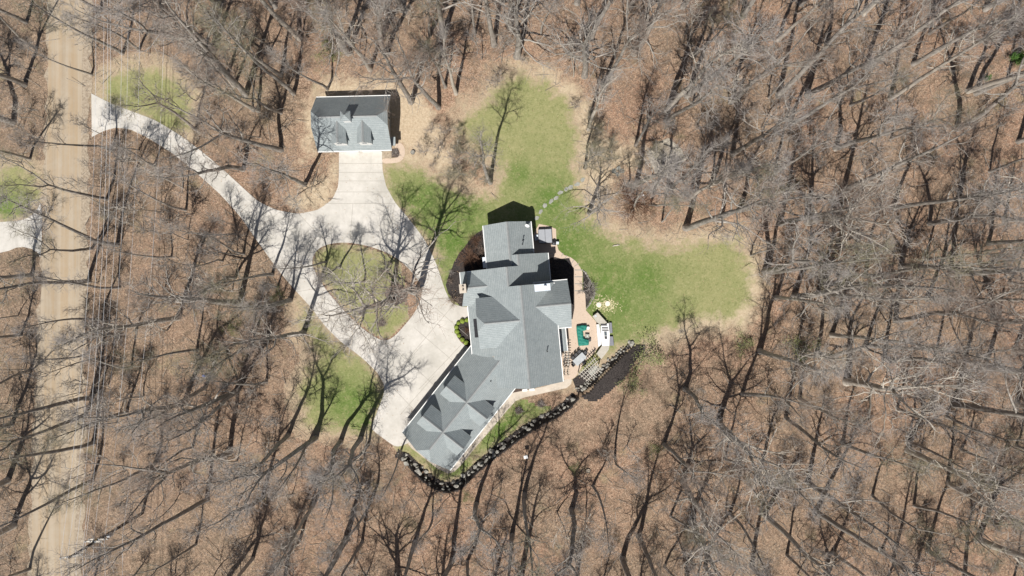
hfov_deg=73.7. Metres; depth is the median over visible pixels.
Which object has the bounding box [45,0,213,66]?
bare tree
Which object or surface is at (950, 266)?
bare tree
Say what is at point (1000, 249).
bare tree
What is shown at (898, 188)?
sapling
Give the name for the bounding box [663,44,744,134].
bare tree
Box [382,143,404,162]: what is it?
brick path
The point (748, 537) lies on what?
bare tree
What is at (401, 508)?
sapling
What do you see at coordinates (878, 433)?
sapling
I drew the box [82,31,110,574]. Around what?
power line
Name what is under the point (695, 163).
bare tree
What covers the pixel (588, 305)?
stone border
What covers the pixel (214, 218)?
sapling
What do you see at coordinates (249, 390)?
sapling
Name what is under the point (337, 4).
sapling
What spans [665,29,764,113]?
bare tree
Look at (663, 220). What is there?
bare tree
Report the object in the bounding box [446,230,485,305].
mulch bed
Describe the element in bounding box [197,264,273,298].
bare tree
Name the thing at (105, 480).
sapling
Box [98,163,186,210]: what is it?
bare tree
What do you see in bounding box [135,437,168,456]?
sapling
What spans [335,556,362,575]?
sapling
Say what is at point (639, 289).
lawn
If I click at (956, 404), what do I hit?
bare tree
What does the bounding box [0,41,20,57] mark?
sapling
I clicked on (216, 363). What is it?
bare tree
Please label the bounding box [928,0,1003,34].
bare tree
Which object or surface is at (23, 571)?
bare tree
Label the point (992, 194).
bare tree
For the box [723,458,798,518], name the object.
bare tree
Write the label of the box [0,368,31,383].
bare tree
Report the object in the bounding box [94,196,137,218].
sapling
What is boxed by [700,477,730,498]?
sapling
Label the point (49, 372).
sapling
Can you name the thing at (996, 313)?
sapling
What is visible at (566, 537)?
sapling
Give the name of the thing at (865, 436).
sapling
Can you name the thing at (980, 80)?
sapling
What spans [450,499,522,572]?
bare tree
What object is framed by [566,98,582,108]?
sapling
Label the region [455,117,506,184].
bare tree
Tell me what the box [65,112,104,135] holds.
sapling
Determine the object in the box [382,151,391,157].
gravel bed
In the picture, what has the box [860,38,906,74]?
sapling
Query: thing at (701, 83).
bare tree
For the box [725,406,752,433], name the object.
sapling
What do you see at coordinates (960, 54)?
bare tree
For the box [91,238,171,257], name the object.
bare tree
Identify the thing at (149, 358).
bare tree
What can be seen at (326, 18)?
bare tree
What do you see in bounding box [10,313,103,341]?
bare tree
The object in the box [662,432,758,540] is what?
bare tree
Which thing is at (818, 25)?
sapling
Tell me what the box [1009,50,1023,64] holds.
evergreen bush
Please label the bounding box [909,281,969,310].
sapling
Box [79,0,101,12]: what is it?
bare tree
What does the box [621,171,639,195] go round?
bare tree
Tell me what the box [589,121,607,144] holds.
sapling
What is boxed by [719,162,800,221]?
bare tree
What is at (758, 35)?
bare tree
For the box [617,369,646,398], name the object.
leafing bush
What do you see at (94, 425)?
sapling
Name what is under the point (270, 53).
bare tree
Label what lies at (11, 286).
bare tree
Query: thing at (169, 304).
sapling
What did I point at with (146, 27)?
sapling
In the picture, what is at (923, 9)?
sapling
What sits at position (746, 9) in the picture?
bare tree
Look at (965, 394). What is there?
sapling
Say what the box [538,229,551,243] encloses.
hot tub
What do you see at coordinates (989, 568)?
sapling
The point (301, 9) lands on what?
bare tree
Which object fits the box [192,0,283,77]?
bare tree
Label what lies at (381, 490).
bare tree
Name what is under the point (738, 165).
bare tree
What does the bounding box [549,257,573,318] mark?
mulch bed
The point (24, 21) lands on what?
bare tree
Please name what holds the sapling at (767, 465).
on the woodland floor
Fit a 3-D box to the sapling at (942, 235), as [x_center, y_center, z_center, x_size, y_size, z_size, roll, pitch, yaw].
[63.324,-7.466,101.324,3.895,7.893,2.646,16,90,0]
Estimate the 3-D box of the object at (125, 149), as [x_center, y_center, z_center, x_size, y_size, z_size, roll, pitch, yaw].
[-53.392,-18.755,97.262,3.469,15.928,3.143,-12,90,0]
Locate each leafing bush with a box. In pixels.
[123,88,137,101]
[217,318,240,337]
[269,286,284,304]
[311,38,342,61]
[461,489,473,504]
[569,463,580,475]
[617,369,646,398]
[630,332,669,372]
[648,442,666,462]
[734,328,757,359]
[777,332,823,364]
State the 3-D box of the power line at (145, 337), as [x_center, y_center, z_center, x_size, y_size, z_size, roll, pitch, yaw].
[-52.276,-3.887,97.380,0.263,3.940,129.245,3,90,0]
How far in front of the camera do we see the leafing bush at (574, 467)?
103.70 m
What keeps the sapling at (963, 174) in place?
on the woodland floor
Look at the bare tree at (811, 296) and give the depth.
90.66 m
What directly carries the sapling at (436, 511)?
on the woodland floor
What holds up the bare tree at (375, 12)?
on the woodland floor
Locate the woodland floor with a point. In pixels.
(554, 450)
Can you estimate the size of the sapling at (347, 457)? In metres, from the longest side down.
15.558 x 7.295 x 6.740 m
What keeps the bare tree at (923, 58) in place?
on the woodland floor
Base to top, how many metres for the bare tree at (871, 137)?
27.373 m
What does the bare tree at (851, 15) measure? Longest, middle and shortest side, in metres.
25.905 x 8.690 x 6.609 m
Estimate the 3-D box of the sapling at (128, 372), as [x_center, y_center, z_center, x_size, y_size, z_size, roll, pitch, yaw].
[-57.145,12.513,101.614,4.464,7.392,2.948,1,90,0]
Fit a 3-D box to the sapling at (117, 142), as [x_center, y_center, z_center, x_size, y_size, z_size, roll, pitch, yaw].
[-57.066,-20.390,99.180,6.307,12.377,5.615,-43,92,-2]
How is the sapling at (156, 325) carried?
on the woodland floor
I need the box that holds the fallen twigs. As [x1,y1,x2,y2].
[0,0,1023,575]
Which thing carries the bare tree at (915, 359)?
on the woodland floor
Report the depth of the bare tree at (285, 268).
94.01 m
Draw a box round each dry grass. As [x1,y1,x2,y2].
[267,152,338,213]
[284,58,443,175]
[548,46,686,200]
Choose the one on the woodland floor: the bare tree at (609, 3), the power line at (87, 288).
the bare tree at (609, 3)
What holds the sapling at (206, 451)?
on the woodland floor
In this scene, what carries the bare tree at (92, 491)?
on the woodland floor
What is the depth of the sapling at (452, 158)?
100.18 m
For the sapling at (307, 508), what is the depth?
100.85 m
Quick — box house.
[402,221,571,470]
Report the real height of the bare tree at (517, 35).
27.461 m
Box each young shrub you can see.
[378,320,387,327]
[515,405,522,415]
[536,400,545,408]
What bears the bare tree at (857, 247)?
on the woodland floor
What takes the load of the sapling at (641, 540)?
on the woodland floor
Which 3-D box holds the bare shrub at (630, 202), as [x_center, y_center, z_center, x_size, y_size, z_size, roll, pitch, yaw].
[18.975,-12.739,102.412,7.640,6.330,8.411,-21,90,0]
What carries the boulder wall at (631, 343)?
on the woodland floor
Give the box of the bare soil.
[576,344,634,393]
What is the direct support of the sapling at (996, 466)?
on the woodland floor
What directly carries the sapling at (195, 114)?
on the woodland floor
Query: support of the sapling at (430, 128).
on the woodland floor
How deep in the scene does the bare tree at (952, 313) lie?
83.72 m
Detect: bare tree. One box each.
[0,8,27,24]
[0,11,36,48]
[0,66,27,87]
[0,116,16,125]
[0,144,108,203]
[0,150,31,160]
[0,186,119,246]
[0,267,91,315]
[0,273,33,286]
[0,331,22,339]
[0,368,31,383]
[0,393,93,445]
[0,412,87,470]
[0,422,14,427]
[0,435,95,473]
[0,477,10,486]
[0,478,93,541]
[0,522,16,561]
[3,216,93,272]
[6,123,110,151]
[6,347,89,368]
[8,567,31,575]
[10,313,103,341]
[11,0,124,55]
[12,267,121,294]
[14,36,92,74]
[35,410,128,454]
[39,461,158,516]
[43,295,180,361]
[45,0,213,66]
[49,497,209,575]
[53,440,232,548]
[55,379,187,455]
[58,5,140,50]
[66,346,132,369]
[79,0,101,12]
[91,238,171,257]
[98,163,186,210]
[104,251,241,339]
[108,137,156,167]
[108,343,199,376]
[109,0,217,50]
[111,61,197,130]
[114,543,197,575]
[120,382,207,437]
[124,446,193,493]
[125,0,202,50]
[126,149,245,201]
[130,71,283,182]
[130,368,264,454]
[137,387,240,464]
[145,14,229,72]
[146,0,248,97]
[163,219,235,239]
[166,49,260,112]
[168,338,248,378]
[176,435,318,528]
[179,34,234,87]
[179,272,236,310]
[181,493,264,544]
[183,257,223,276]
[185,364,267,391]
[186,0,295,95]
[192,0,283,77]
[195,339,266,384]
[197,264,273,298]
[198,227,244,254]
[203,53,254,111]
[205,432,292,515]
[207,306,340,377]
[211,0,223,8]
[211,288,291,326]
[215,55,283,114]
[224,142,306,205]
[229,17,268,49]
[230,285,292,327]
[237,556,254,575]
[252,539,300,575]
[253,275,278,294]
[259,0,302,41]
[263,41,328,90]
[265,502,315,575]
[266,448,306,500]
[267,0,277,8]
[271,256,326,275]
[276,0,356,95]
[279,0,340,81]
[286,247,410,371]
[298,439,359,538]
[301,436,386,517]
[302,0,372,71]
[307,0,351,48]
[309,261,340,288]
[313,536,349,575]
[314,495,373,575]
[317,268,365,288]
[323,443,369,500]
[339,0,405,12]
[340,539,363,575]
[342,21,452,104]
[344,0,441,121]
[353,216,467,335]
[359,0,414,57]
[366,0,404,40]
[369,254,393,282]
[372,449,401,502]
[403,521,432,555]
[403,539,418,575]
[409,30,446,87]
[410,0,443,37]
[418,0,512,39]
[428,557,456,575]
[429,14,465,95]
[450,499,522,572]
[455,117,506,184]
[462,0,511,47]
[463,0,570,83]
[464,560,473,575]
[469,0,478,34]
[474,533,543,575]
[478,0,557,38]
[503,491,556,575]
[535,0,644,93]
[539,506,593,575]
[540,0,559,35]
[554,177,633,232]
[560,0,580,8]
[570,139,611,177]
[585,65,623,131]
[588,484,618,560]
[589,0,623,40]
[598,0,693,88]
[612,0,694,82]
[614,458,646,494]
[619,556,659,575]
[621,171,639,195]
[627,134,693,204]
[628,0,640,8]
[633,180,657,207]
[634,87,678,146]
[635,534,682,575]
[648,190,711,219]
[653,136,728,196]
[654,185,683,205]
[661,189,695,222]
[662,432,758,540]
[662,478,772,575]
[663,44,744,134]
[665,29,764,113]
[669,515,733,563]
[672,490,760,575]
[673,386,744,457]
[674,182,695,203]
[680,0,688,9]
[682,157,795,269]
[684,3,797,98]
[689,154,755,200]
[692,68,712,102]
[693,0,747,57]
[705,414,832,534]
[708,130,735,152]
[708,137,793,191]
[712,153,751,193]
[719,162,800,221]
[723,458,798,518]
[728,512,776,575]
[729,0,841,104]
[730,83,840,159]
[736,172,849,230]
[737,48,780,73]
[740,361,859,431]
[741,0,755,19]
[749,208,853,290]
[749,239,801,257]
[755,462,859,525]
[757,337,853,397]
[761,173,900,250]
[761,511,854,575]
[768,50,820,98]
[770,231,899,295]
[772,120,859,175]
[772,241,910,334]
[774,281,852,325]
[775,0,933,98]
[776,0,840,41]
[784,415,889,488]
[785,553,826,575]
[787,47,930,126]
[795,339,867,382]
[797,396,873,440]
[798,0,807,6]
[801,144,930,270]
[804,0,943,136]
[805,479,926,571]
[814,508,966,575]
[815,304,939,378]
[816,268,955,328]
[820,250,985,333]
[824,0,873,44]
[827,330,1005,454]
[828,229,897,260]
[829,315,956,374]
[831,550,892,575]
[832,91,960,164]
[840,440,943,493]
[841,100,1010,208]
[849,63,921,106]
[861,1,878,16]
[863,0,1022,67]
[863,242,991,299]
[865,323,1023,382]
[870,494,979,572]
[883,331,1023,409]
[887,1,1023,101]
[890,83,985,144]
[891,168,1023,232]
[892,274,1023,354]
[895,407,1006,464]
[898,214,1023,312]
[904,442,1023,554]
[906,440,998,494]
[910,0,1023,66]
[912,503,1023,573]
[923,268,1023,324]
[925,237,1023,272]
[926,180,1023,242]
[926,548,984,575]
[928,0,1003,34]
[933,341,1023,392]
[945,415,1023,467]
[945,481,1023,550]
[946,240,1023,279]
[947,268,1023,281]
[951,340,1023,417]
[954,14,1023,131]
[956,150,1023,228]
[960,448,1023,482]
[965,72,1023,93]
[973,79,1015,95]
[973,534,1023,567]
[974,243,1022,255]
[981,364,1023,430]
[982,0,1023,21]
[985,239,1023,245]
[988,158,1023,172]
[990,297,1023,340]
[1008,25,1023,37]
[1014,401,1023,408]
[1015,137,1023,143]
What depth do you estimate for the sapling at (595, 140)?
100.97 m
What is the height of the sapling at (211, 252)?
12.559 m
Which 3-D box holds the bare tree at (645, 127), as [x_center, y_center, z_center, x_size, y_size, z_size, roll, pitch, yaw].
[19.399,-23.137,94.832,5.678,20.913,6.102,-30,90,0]
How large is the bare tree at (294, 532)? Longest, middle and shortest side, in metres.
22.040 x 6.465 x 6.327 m
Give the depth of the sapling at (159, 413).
99.49 m
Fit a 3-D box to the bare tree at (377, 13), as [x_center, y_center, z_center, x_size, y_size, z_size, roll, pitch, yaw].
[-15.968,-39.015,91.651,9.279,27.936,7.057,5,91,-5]
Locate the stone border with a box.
[583,270,594,308]
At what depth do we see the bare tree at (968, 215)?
87.44 m
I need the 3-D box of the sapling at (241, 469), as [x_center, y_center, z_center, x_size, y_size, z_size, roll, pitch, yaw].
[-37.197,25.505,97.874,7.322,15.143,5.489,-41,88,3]
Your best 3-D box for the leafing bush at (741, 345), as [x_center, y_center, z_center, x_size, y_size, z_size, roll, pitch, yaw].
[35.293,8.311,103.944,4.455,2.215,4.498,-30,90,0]
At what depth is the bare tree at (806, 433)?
84.60 m
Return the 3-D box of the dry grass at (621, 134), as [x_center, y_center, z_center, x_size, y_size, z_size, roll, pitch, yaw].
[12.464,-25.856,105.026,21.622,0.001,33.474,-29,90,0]
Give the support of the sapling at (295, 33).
on the woodland floor
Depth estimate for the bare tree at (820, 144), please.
88.33 m
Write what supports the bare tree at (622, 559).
on the woodland floor
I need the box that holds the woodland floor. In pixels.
[0,0,1023,575]
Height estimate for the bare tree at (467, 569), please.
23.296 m
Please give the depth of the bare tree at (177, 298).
82.73 m
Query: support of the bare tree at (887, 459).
on the woodland floor
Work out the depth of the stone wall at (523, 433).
104.39 m
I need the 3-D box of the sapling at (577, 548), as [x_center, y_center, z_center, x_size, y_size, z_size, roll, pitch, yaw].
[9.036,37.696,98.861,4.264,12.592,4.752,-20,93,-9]
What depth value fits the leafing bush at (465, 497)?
103.28 m
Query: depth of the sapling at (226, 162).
99.23 m
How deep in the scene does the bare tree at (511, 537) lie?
89.73 m
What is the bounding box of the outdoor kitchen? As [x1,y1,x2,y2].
[593,313,609,358]
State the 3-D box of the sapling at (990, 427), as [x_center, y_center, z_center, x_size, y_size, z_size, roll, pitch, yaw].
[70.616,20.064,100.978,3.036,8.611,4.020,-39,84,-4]
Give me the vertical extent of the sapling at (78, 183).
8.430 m
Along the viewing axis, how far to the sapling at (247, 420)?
100.70 m
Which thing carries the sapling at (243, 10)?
on the woodland floor
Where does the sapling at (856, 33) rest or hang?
on the woodland floor
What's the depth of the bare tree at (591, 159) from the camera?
89.77 m
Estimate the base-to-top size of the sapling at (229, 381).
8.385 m
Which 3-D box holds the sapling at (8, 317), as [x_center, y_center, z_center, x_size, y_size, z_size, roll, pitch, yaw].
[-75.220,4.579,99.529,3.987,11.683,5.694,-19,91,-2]
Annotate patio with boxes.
[561,253,597,378]
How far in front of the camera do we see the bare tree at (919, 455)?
87.23 m
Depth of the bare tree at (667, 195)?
92.31 m
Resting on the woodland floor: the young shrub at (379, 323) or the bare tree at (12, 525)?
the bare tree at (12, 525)
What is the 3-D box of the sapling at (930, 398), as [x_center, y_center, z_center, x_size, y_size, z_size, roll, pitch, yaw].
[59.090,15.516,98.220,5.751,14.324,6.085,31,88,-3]
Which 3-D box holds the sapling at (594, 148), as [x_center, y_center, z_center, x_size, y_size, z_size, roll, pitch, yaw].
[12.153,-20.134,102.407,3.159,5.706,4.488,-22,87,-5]
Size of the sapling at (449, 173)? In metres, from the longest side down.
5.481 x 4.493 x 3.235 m
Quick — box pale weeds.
[593,294,622,320]
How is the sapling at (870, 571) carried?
on the woodland floor
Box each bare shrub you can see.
[448,293,461,309]
[455,240,482,269]
[466,234,480,248]
[474,245,484,255]
[577,281,599,301]
[615,176,661,235]
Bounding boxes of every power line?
[60,73,95,559]
[67,60,103,559]
[75,2,107,562]
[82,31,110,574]
[85,54,121,551]
[93,64,127,561]
[104,16,139,543]
[122,40,163,574]
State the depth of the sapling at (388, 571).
100.04 m
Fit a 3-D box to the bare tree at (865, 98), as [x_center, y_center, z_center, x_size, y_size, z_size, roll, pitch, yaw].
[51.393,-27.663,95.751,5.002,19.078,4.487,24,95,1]
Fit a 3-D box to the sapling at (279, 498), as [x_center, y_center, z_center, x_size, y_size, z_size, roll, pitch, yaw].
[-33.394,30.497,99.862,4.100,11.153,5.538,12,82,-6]
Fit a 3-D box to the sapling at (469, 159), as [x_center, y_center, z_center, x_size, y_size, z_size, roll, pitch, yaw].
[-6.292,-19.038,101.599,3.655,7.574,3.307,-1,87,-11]
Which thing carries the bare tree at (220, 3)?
on the woodland floor
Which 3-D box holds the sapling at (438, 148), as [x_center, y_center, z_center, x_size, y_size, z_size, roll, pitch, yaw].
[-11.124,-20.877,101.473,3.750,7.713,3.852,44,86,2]
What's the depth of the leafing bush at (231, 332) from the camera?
104.22 m
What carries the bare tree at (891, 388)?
on the woodland floor
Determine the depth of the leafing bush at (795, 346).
103.56 m
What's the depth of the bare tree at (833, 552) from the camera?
100.61 m
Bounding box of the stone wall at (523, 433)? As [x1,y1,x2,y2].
[395,393,578,492]
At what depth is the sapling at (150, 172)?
100.42 m
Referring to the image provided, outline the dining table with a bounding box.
[573,353,586,365]
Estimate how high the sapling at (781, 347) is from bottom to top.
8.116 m
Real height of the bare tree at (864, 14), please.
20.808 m
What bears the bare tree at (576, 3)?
on the woodland floor
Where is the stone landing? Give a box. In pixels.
[588,365,597,374]
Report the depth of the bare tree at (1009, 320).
98.20 m
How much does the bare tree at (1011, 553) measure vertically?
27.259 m
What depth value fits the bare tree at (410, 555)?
98.13 m
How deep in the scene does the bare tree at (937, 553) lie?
89.84 m
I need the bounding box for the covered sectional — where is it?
[576,325,588,345]
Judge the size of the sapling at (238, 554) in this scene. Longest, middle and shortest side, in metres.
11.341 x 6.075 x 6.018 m
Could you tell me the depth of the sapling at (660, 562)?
100.83 m
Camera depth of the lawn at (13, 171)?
105.02 m
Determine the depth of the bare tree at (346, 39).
85.73 m
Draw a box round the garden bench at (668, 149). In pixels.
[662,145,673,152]
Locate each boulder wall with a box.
[398,397,574,489]
[575,340,633,390]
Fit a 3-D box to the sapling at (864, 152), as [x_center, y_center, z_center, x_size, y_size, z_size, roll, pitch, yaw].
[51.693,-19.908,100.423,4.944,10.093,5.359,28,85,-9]
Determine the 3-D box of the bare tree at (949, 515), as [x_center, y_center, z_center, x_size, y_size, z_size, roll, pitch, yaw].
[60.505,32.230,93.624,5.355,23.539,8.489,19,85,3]
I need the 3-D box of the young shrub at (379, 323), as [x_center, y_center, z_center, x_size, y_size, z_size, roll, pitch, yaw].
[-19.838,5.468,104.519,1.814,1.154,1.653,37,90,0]
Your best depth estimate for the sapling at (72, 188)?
98.74 m
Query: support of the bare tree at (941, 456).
on the woodland floor
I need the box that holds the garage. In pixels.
[311,95,395,152]
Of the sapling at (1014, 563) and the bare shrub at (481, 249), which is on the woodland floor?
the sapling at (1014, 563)
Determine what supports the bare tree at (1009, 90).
on the woodland floor
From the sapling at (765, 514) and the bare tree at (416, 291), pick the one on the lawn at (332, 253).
the bare tree at (416, 291)
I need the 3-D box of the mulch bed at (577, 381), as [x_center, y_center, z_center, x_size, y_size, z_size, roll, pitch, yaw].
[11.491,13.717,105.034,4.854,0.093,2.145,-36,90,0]
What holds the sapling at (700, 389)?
on the woodland floor
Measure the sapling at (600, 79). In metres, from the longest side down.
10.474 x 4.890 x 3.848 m
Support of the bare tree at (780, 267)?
on the woodland floor
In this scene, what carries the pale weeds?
on the lawn at (639, 289)
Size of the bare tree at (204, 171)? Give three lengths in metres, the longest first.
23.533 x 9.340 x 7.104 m
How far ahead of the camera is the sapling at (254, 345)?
97.15 m
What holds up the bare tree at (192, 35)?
on the woodland floor
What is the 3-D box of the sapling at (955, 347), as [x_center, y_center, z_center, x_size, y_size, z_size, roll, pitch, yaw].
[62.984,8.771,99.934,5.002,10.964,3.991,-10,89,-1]
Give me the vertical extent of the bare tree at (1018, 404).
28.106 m
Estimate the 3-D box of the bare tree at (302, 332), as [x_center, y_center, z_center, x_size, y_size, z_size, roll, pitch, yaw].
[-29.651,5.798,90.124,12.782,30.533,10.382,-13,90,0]
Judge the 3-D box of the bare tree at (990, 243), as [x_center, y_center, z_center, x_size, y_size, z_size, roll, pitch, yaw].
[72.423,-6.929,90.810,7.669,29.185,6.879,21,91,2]
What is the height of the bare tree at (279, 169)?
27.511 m
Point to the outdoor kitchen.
(603, 335)
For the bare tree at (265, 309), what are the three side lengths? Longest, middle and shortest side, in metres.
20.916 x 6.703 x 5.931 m
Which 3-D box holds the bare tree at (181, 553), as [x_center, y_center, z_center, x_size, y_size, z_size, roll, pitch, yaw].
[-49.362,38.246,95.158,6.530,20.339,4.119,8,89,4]
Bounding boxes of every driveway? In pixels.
[0,205,41,257]
[91,94,467,445]
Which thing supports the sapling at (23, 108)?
on the woodland floor
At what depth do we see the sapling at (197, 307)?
98.95 m
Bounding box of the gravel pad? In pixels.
[647,138,685,175]
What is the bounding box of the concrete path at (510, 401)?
[409,379,571,473]
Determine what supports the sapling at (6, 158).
on the woodland floor
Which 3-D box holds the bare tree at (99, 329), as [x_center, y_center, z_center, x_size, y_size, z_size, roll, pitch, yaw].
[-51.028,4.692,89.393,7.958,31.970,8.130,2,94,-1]
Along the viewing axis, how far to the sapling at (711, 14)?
99.84 m
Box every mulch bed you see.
[385,283,407,303]
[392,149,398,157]
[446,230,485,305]
[456,319,470,346]
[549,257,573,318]
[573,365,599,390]
[582,345,645,400]
[583,272,592,306]
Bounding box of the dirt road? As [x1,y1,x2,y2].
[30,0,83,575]
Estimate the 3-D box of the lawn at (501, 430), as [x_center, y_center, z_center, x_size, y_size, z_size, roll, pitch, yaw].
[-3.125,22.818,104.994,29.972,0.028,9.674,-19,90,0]
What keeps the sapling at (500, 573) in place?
on the woodland floor
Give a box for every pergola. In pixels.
[563,351,569,365]
[578,357,600,381]
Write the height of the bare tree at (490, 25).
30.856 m
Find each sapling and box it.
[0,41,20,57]
[0,84,24,98]
[0,111,22,131]
[0,113,45,140]
[0,148,21,166]
[0,315,18,331]
[0,356,24,379]
[0,402,25,421]
[0,479,19,503]
[5,53,31,73]
[5,97,42,127]
[16,352,98,387]
[37,385,80,413]
[50,333,97,370]
[51,175,98,202]
[51,395,96,432]
[52,470,92,486]
[54,320,104,350]
[56,366,110,400]
[60,304,86,316]
[61,270,98,292]
[62,8,88,34]
[62,22,104,50]
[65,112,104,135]
[65,174,99,191]
[68,413,117,435]
[70,157,121,181]
[72,232,106,249]
[78,380,144,425]
[86,469,123,496]
[90,130,139,171]
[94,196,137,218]
[100,0,126,15]
[102,192,163,228]
[104,146,153,170]
[107,0,144,34]
[107,386,125,402]
[108,212,141,233]
[110,484,138,514]
[111,37,149,62]
[112,363,134,380]
[116,152,183,191]
[117,288,157,319]
[129,312,179,344]
[129,502,175,548]
[132,222,170,243]
[132,247,157,261]
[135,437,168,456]
[137,17,164,40]
[140,161,169,180]
[140,211,187,248]
[146,396,182,422]
[149,20,192,52]
[150,193,195,234]
[150,242,195,277]
[158,294,184,313]
[167,357,191,382]
[172,58,201,86]
[172,78,195,107]
[172,372,205,410]
[178,438,241,471]
[180,536,192,552]
[182,102,207,130]
[185,472,219,498]
[186,269,241,297]
[186,442,251,482]
[188,351,208,374]
[191,63,226,93]
[191,128,216,150]
[192,237,238,266]
[192,293,217,318]
[192,400,212,425]
[197,5,228,42]
[197,360,218,387]
[205,207,235,228]
[206,156,236,178]
[213,116,260,154]
[215,44,234,65]
[216,228,248,250]
[217,375,236,389]
[220,531,255,573]
[224,393,260,418]
[226,427,256,455]
[226,438,273,485]
[233,413,256,427]
[237,320,267,354]
[238,4,257,23]
[244,375,268,398]
[250,96,278,129]
[257,412,283,432]
[264,525,300,555]
[271,473,295,513]
[280,183,307,213]
[284,24,306,55]
[295,443,315,472]
[296,496,324,516]
[323,435,375,479]
[327,0,343,13]
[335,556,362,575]
[346,492,367,525]
[368,24,392,44]
[379,562,396,575]
[397,492,415,514]
[402,5,416,25]
[412,140,431,156]
[417,37,439,77]
[421,123,435,137]
[427,494,449,521]
[431,135,447,157]
[433,123,456,137]
[435,166,460,183]
[439,148,467,167]
[445,138,464,158]
[448,162,466,180]
[451,125,463,136]
[462,150,479,166]
[462,163,478,181]
[464,23,486,61]
[472,551,507,575]
[476,173,495,187]
[483,65,508,89]
[488,488,510,517]
[490,26,518,64]
[519,54,528,65]
[547,512,589,561]
[557,534,587,564]
[558,35,591,77]
[560,506,606,554]
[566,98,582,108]
[569,487,584,514]
[573,40,587,54]
[575,8,594,38]
[584,135,602,146]
[588,141,599,164]
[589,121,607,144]
[594,73,616,104]
[597,448,619,470]
[598,157,614,169]
[600,146,620,171]
[606,135,618,149]
[615,166,625,179]
[622,524,654,553]
[625,41,645,55]
[625,445,644,465]
[631,157,642,168]
[632,146,648,158]
[648,138,661,156]
[652,556,669,575]
[655,493,671,515]
[662,118,679,137]
[670,0,708,44]
[687,526,706,562]
[689,386,705,396]
[695,118,718,133]
[698,5,718,25]
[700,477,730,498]
[703,64,756,112]
[704,227,733,246]
[720,562,735,572]
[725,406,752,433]
[730,91,762,134]
[733,542,767,564]
[738,0,756,15]
[745,268,776,286]
[748,518,763,537]
[750,391,770,406]
[752,452,782,479]
[758,506,770,521]
[759,235,785,248]
[761,107,803,127]
[762,397,788,416]
[769,77,795,106]
[770,332,798,357]
[772,430,809,452]
[782,241,816,277]
[787,132,815,151]
[792,191,829,206]
[795,325,825,343]
[797,536,832,560]
[803,22,822,40]
[805,270,826,281]
[806,390,837,407]
[809,113,841,144]
[816,158,829,169]
[817,293,844,316]
[820,473,872,506]
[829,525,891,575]
[831,223,865,252]
[833,87,858,105]
[838,176,876,203]
[841,418,871,442]
[843,143,887,166]
[847,20,868,44]
[847,497,879,520]
[854,180,913,212]
[854,263,904,283]
[856,567,881,574]
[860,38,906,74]
[867,113,911,141]
[867,424,891,441]
[872,13,931,47]
[876,157,903,180]
[887,51,914,71]
[889,103,918,139]
[893,378,951,412]
[895,421,910,436]
[897,0,947,29]
[900,151,937,165]
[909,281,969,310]
[911,98,950,141]
[919,261,960,274]
[921,232,951,244]
[921,527,965,573]
[931,12,995,56]
[931,159,953,171]
[931,338,971,353]
[942,384,978,401]
[947,146,965,158]
[947,555,1000,575]
[949,29,1001,56]
[950,166,973,186]
[956,70,991,98]
[958,313,997,339]
[961,211,1018,244]
[968,394,1023,423]
[968,415,1009,430]
[975,530,1023,575]
[979,306,1006,321]
[980,444,1009,476]
[982,232,1023,267]
[983,469,1019,488]
[985,102,1020,129]
[991,442,1023,469]
[995,536,1023,557]
[996,374,1014,381]
[1001,229,1022,239]
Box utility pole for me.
[59,512,143,558]
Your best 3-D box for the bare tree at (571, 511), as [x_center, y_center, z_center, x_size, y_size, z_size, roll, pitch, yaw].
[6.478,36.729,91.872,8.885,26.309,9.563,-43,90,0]
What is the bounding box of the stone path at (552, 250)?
[533,224,582,275]
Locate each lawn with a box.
[0,154,43,221]
[88,52,208,144]
[284,290,383,447]
[313,243,408,337]
[382,39,787,413]
[393,399,551,481]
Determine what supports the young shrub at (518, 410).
on the lawn at (501, 430)
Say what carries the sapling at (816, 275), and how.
on the woodland floor
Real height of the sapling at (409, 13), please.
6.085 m
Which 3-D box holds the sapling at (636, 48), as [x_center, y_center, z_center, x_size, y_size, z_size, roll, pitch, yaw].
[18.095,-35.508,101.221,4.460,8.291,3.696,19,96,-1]
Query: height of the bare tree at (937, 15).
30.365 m
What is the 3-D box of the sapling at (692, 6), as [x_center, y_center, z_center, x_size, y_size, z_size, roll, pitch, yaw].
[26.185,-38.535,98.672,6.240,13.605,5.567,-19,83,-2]
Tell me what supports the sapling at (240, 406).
on the woodland floor
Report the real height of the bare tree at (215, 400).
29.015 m
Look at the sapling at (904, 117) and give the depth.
98.55 m
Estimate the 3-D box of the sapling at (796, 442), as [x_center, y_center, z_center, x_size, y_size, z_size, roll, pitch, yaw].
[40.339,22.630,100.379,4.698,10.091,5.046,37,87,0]
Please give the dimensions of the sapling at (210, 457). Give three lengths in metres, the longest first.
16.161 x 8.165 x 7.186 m
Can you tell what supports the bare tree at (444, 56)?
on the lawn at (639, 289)
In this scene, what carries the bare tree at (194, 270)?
on the woodland floor
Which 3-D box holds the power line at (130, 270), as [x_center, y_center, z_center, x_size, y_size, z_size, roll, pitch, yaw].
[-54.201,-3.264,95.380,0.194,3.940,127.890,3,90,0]
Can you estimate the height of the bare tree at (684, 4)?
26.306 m
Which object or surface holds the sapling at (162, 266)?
on the woodland floor
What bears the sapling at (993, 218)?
on the woodland floor
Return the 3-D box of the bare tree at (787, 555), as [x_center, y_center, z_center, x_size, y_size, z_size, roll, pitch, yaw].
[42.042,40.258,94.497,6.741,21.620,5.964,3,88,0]

